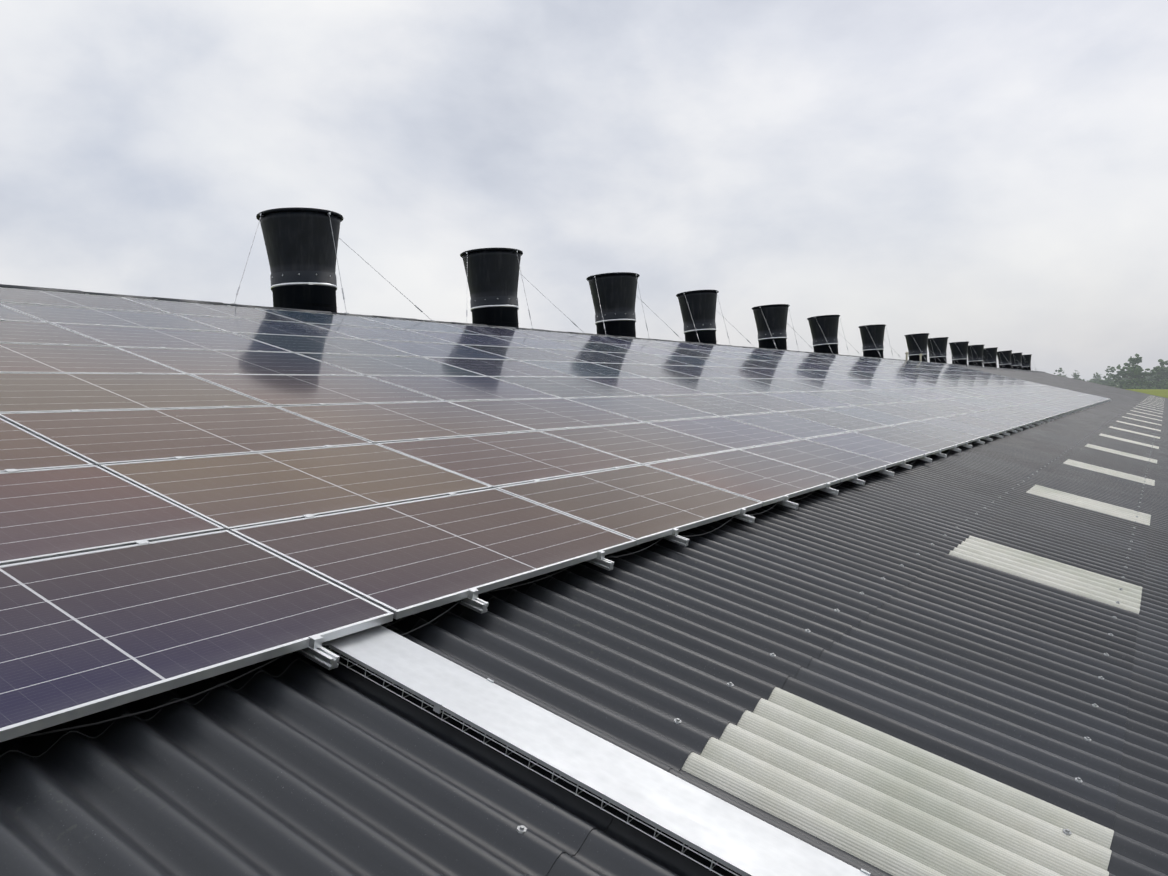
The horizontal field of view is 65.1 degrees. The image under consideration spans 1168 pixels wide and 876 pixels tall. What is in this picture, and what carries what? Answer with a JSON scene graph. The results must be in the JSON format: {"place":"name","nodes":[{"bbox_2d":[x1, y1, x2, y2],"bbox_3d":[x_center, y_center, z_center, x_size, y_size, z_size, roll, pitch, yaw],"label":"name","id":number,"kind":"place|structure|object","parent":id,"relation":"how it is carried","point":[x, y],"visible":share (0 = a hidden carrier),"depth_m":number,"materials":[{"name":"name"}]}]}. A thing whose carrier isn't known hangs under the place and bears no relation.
{"place":"outdoors","nodes":[
{"label":"outdoors","id":0,"kind":"place"},
{"bbox_2d":[0,0,1167,381],"label":"sky","id":1,"kind":"structure","parent":0,"point":[989,173],"materials":[{"name":"white"}]},
{"bbox_2d":[1126,389,1167,397],"bbox_3d":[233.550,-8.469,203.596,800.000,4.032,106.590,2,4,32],"label":"grass field","id":2,"kind":"structure","parent":0,"point":[1160,392],"depth_m":246.77,"materials":[{"name":"green plant"}]},
{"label":"building walls","id":3,"kind":"object","parent":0,"visible":0},
{"bbox_2d":[0,367,1167,875],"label":"roof slope","id":4,"kind":"structure","parent":3,"relation":"on","point":[928,711],"depth_m":3.94,"materials":[{"name":"grey metal"}]},
{"bbox_2d":[0,284,1045,372],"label":"ridge capping","id":5,"kind":"object","parent":4,"relation":"on","point":[150,298],"visible":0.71,"depth_m":16.10,"materials":[{"name":"grey metal"}]},
{"bbox_2d":[13,415,1058,738],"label":"pv string cables","id":6,"kind":"object","parent":4,"relation":"on","point":[325,645],"visible":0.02,"depth_m":3.44,"materials":[{"name":"black plastic"}]},
{"bbox_2d":[0,287,1109,741],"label":"solar panels","id":7,"kind":"object","parent":4,"relation":"on","point":[238,561],"visible":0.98,"depth_m":6.58,"materials":[{"name":"glass"}]},
{"bbox_2d":[0,294,1111,669],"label":"solar array clamps","id":8,"kind":"object","parent":4,"relation":"on","point":[316,652],"visible":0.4,"depth_m":6.07,"materials":[{"name":"silver metal"}]},
{"bbox_2d":[322,625,870,875],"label":"cable tray","id":9,"kind":"object","parent":4,"relation":"on","point":[730,836],"visible":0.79,"depth_m":3.13,"materials":[{"name":"metal"}]},
{"bbox_2d":[516,414,1156,835],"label":"roof screws","id":10,"kind":"object","parent":4,"relation":"on","point":[678,720],"visible":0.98,"depth_m":5.04,"materials":[{"name":"grey metal"}]},
{"label":"field","id":11,"kind":"structure","parent":0,"visible":0},
{"bbox_2d":[1054,368,1063,375],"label":"tree","id":12,"kind":"object","parent":11,"relation":"on","point":[1060,370],"visible":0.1,"depth_m":451.39,"materials":[{"name":"green plant"}]},
{"bbox_2d":[1072,370,1084,380],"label":"tree","id":13,"kind":"object","parent":11,"relation":"on","point":[1074,375],"visible":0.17,"depth_m":451.14,"materials":[{"name":"green plant"}]},
{"bbox_2d":[1087,372,1099,382],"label":"tree","id":14,"kind":"object","parent":11,"relation":"on","point":[1095,380],"visible":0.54,"depth_m":449.88,"materials":[{"name":"green plant"}]},
{"bbox_2d":[1097,366,1118,385],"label":"tree","id":15,"kind":"object","parent":11,"relation":"on","point":[1107,381],"visible":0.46,"depth_m":422.13,"materials":[{"name":"green plant"}]},
{"bbox_2d":[1111,359,1149,388],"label":"tree","id":16,"kind":"object","parent":11,"relation":"on","point":[1117,376],"visible":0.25,"depth_m":356.68,"materials":[{"name":"green plant"}]},
{"bbox_2d":[1122,378,1142,388],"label":"tree","id":17,"kind":"object","parent":11,"relation":"on","point":[1133,381],"visible":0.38,"depth_m":304.42,"materials":[{"name":"green plant"}]},
{"bbox_2d":[1118,353,1156,388],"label":"tree","id":18,"kind":"object","parent":11,"relation":"on","point":[1136,373],"visible":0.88,"depth_m":318.64,"materials":[{"name":"green plant"}]},
{"bbox_2d":[1145,381,1154,388],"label":"tree","id":19,"kind":"object","parent":11,"relation":"on","point":[1148,382],"visible":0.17,"depth_m":302.71,"materials":[{"name":"green plant"}]},
{"bbox_2d":[1146,359,1167,385],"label":"tree","id":20,"kind":"object","parent":11,"relation":"on","point":[1162,363],"visible":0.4,"depth_m":353.76,"materials":[{"name":"green plant"}]},
{"bbox_2d":[1148,366,1167,388],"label":"tree","id":21,"kind":"object","parent":11,"relation":"on","point":[1158,384],"visible":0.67,"depth_m":321.51,"materials":[{"name":"green plant"}]},
{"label":"roof slope","id":22,"kind":"object","parent":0,"visible":0},
{"bbox_2d":[231,207,433,320],"bbox_3d":[-4.911,-2.369,16.407,1.913,3.279,4.560,2,4,32],"label":"vent chimney","id":23,"kind":"object","parent":22,"relation":"on","point":[301,244],"visible":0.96,"depth_m":15.95,"materials":[{"name":"black plastic"}]},
{"bbox_2d":[460,248,583,332],"bbox_3d":[-1.935,-2.655,21.079,1.907,3.286,4.560,2,4,32],"label":"vent chimney","id":24,"kind":"object","parent":22,"relation":"on","point":[492,275],"visible":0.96,"depth_m":20.64,"materials":[{"name":"black plastic"}]},
{"bbox_2d":[586,272,685,341],"bbox_3d":[1.006,-2.941,25.739,1.949,3.297,4.560,2,4,32],"label":"vent chimney","id":25,"kind":"object","parent":22,"relation":"on","point":[613,294],"visible":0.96,"depth_m":25.27,"materials":[{"name":"black plastic"}]},
{"bbox_2d":[676,290,756,347],"bbox_3d":[3.997,-3.229,30.433,1.943,3.309,4.560,2,4,32],"label":"vent chimney","id":26,"kind":"object","parent":22,"relation":"on","point":[698,309],"visible":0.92,"depth_m":30.01,"materials":[{"name":"black plastic"}]},
{"bbox_2d":[752,304,812,351],"bbox_3d":[7.536,-3.569,35.992,1.941,3.298,4.560,2,4,32],"label":"vent chimney","id":27,"kind":"object","parent":22,"relation":"on","point":[771,322],"visible":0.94,"depth_m":35.54,"materials":[{"name":"black plastic"}]},
{"bbox_2d":[807,315,862,356],"bbox_3d":[11.122,-3.916,41.660,1.976,3.315,4.560,2,4,32],"label":"vent chimney","id":28,"kind":"object","parent":22,"relation":"on","point":[824,330],"visible":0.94,"depth_m":41.22,"materials":[{"name":"black plastic"}]},
{"bbox_2d":[858,324,894,358],"bbox_3d":[15.410,-4.321,48.302,1.873,3.277,4.560,2,4,32],"label":"vent chimney","id":29,"kind":"object","parent":22,"relation":"on","point":[872,337],"visible":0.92,"depth_m":47.89,"materials":[{"name":"black plastic"}]},
{"bbox_2d":[904,333,934,361],"bbox_3d":[20.953,-4.859,57.074,1.938,3.296,4.560,2,4,32],"label":"vent chimney","id":30,"kind":"object","parent":22,"relation":"on","point":[917,344],"visible":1,"depth_m":56.63,"materials":[{"name":"black plastic"}]},
{"bbox_2d":[927,337,957,363],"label":"vent chimney","id":31,"kind":"object","parent":22,"relation":"on","point":[939,346],"visible":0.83,"depth_m":61.62,"materials":[{"name":"black plastic"}]},
{"bbox_2d":[949,341,978,365],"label":"vent chimney","id":32,"kind":"object","parent":22,"relation":"on","point":[959,350],"visible":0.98,"depth_m":68.08,"materials":[{"name":"black plastic"}]},
{"bbox_2d":[967,345,991,366],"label":"vent chimney","id":33,"kind":"object","parent":22,"relation":"on","point":[976,355],"visible":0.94,"depth_m":73.79,"materials":[{"name":"black plastic"}]},
{"bbox_2d":[983,347,1002,367],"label":"vent chimney","id":34,"kind":"object","parent":22,"relation":"on","point":[990,355],"visible":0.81,"depth_m":80.06,"materials":[{"name":"black plastic"}]},
{"bbox_2d":[997,350,1017,369],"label":"vent chimney","id":35,"kind":"object","parent":22,"relation":"on","point":[1004,357],"visible":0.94,"depth_m":87.57,"materials":[{"name":"black plastic"}]},
{"bbox_2d":[1011,353,1026,369],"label":"vent chimney","id":36,"kind":"object","parent":22,"relation":"on","point":[1016,359],"visible":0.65,"depth_m":94.02,"materials":[{"name":"black plastic"}]},
{"bbox_2d":[1021,354,1034,370],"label":"vent chimney","id":37,"kind":"object","parent":22,"relation":"on","point":[1026,360],"visible":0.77,"depth_m":100.26,"materials":[{"name":"black plastic"}]}
]}

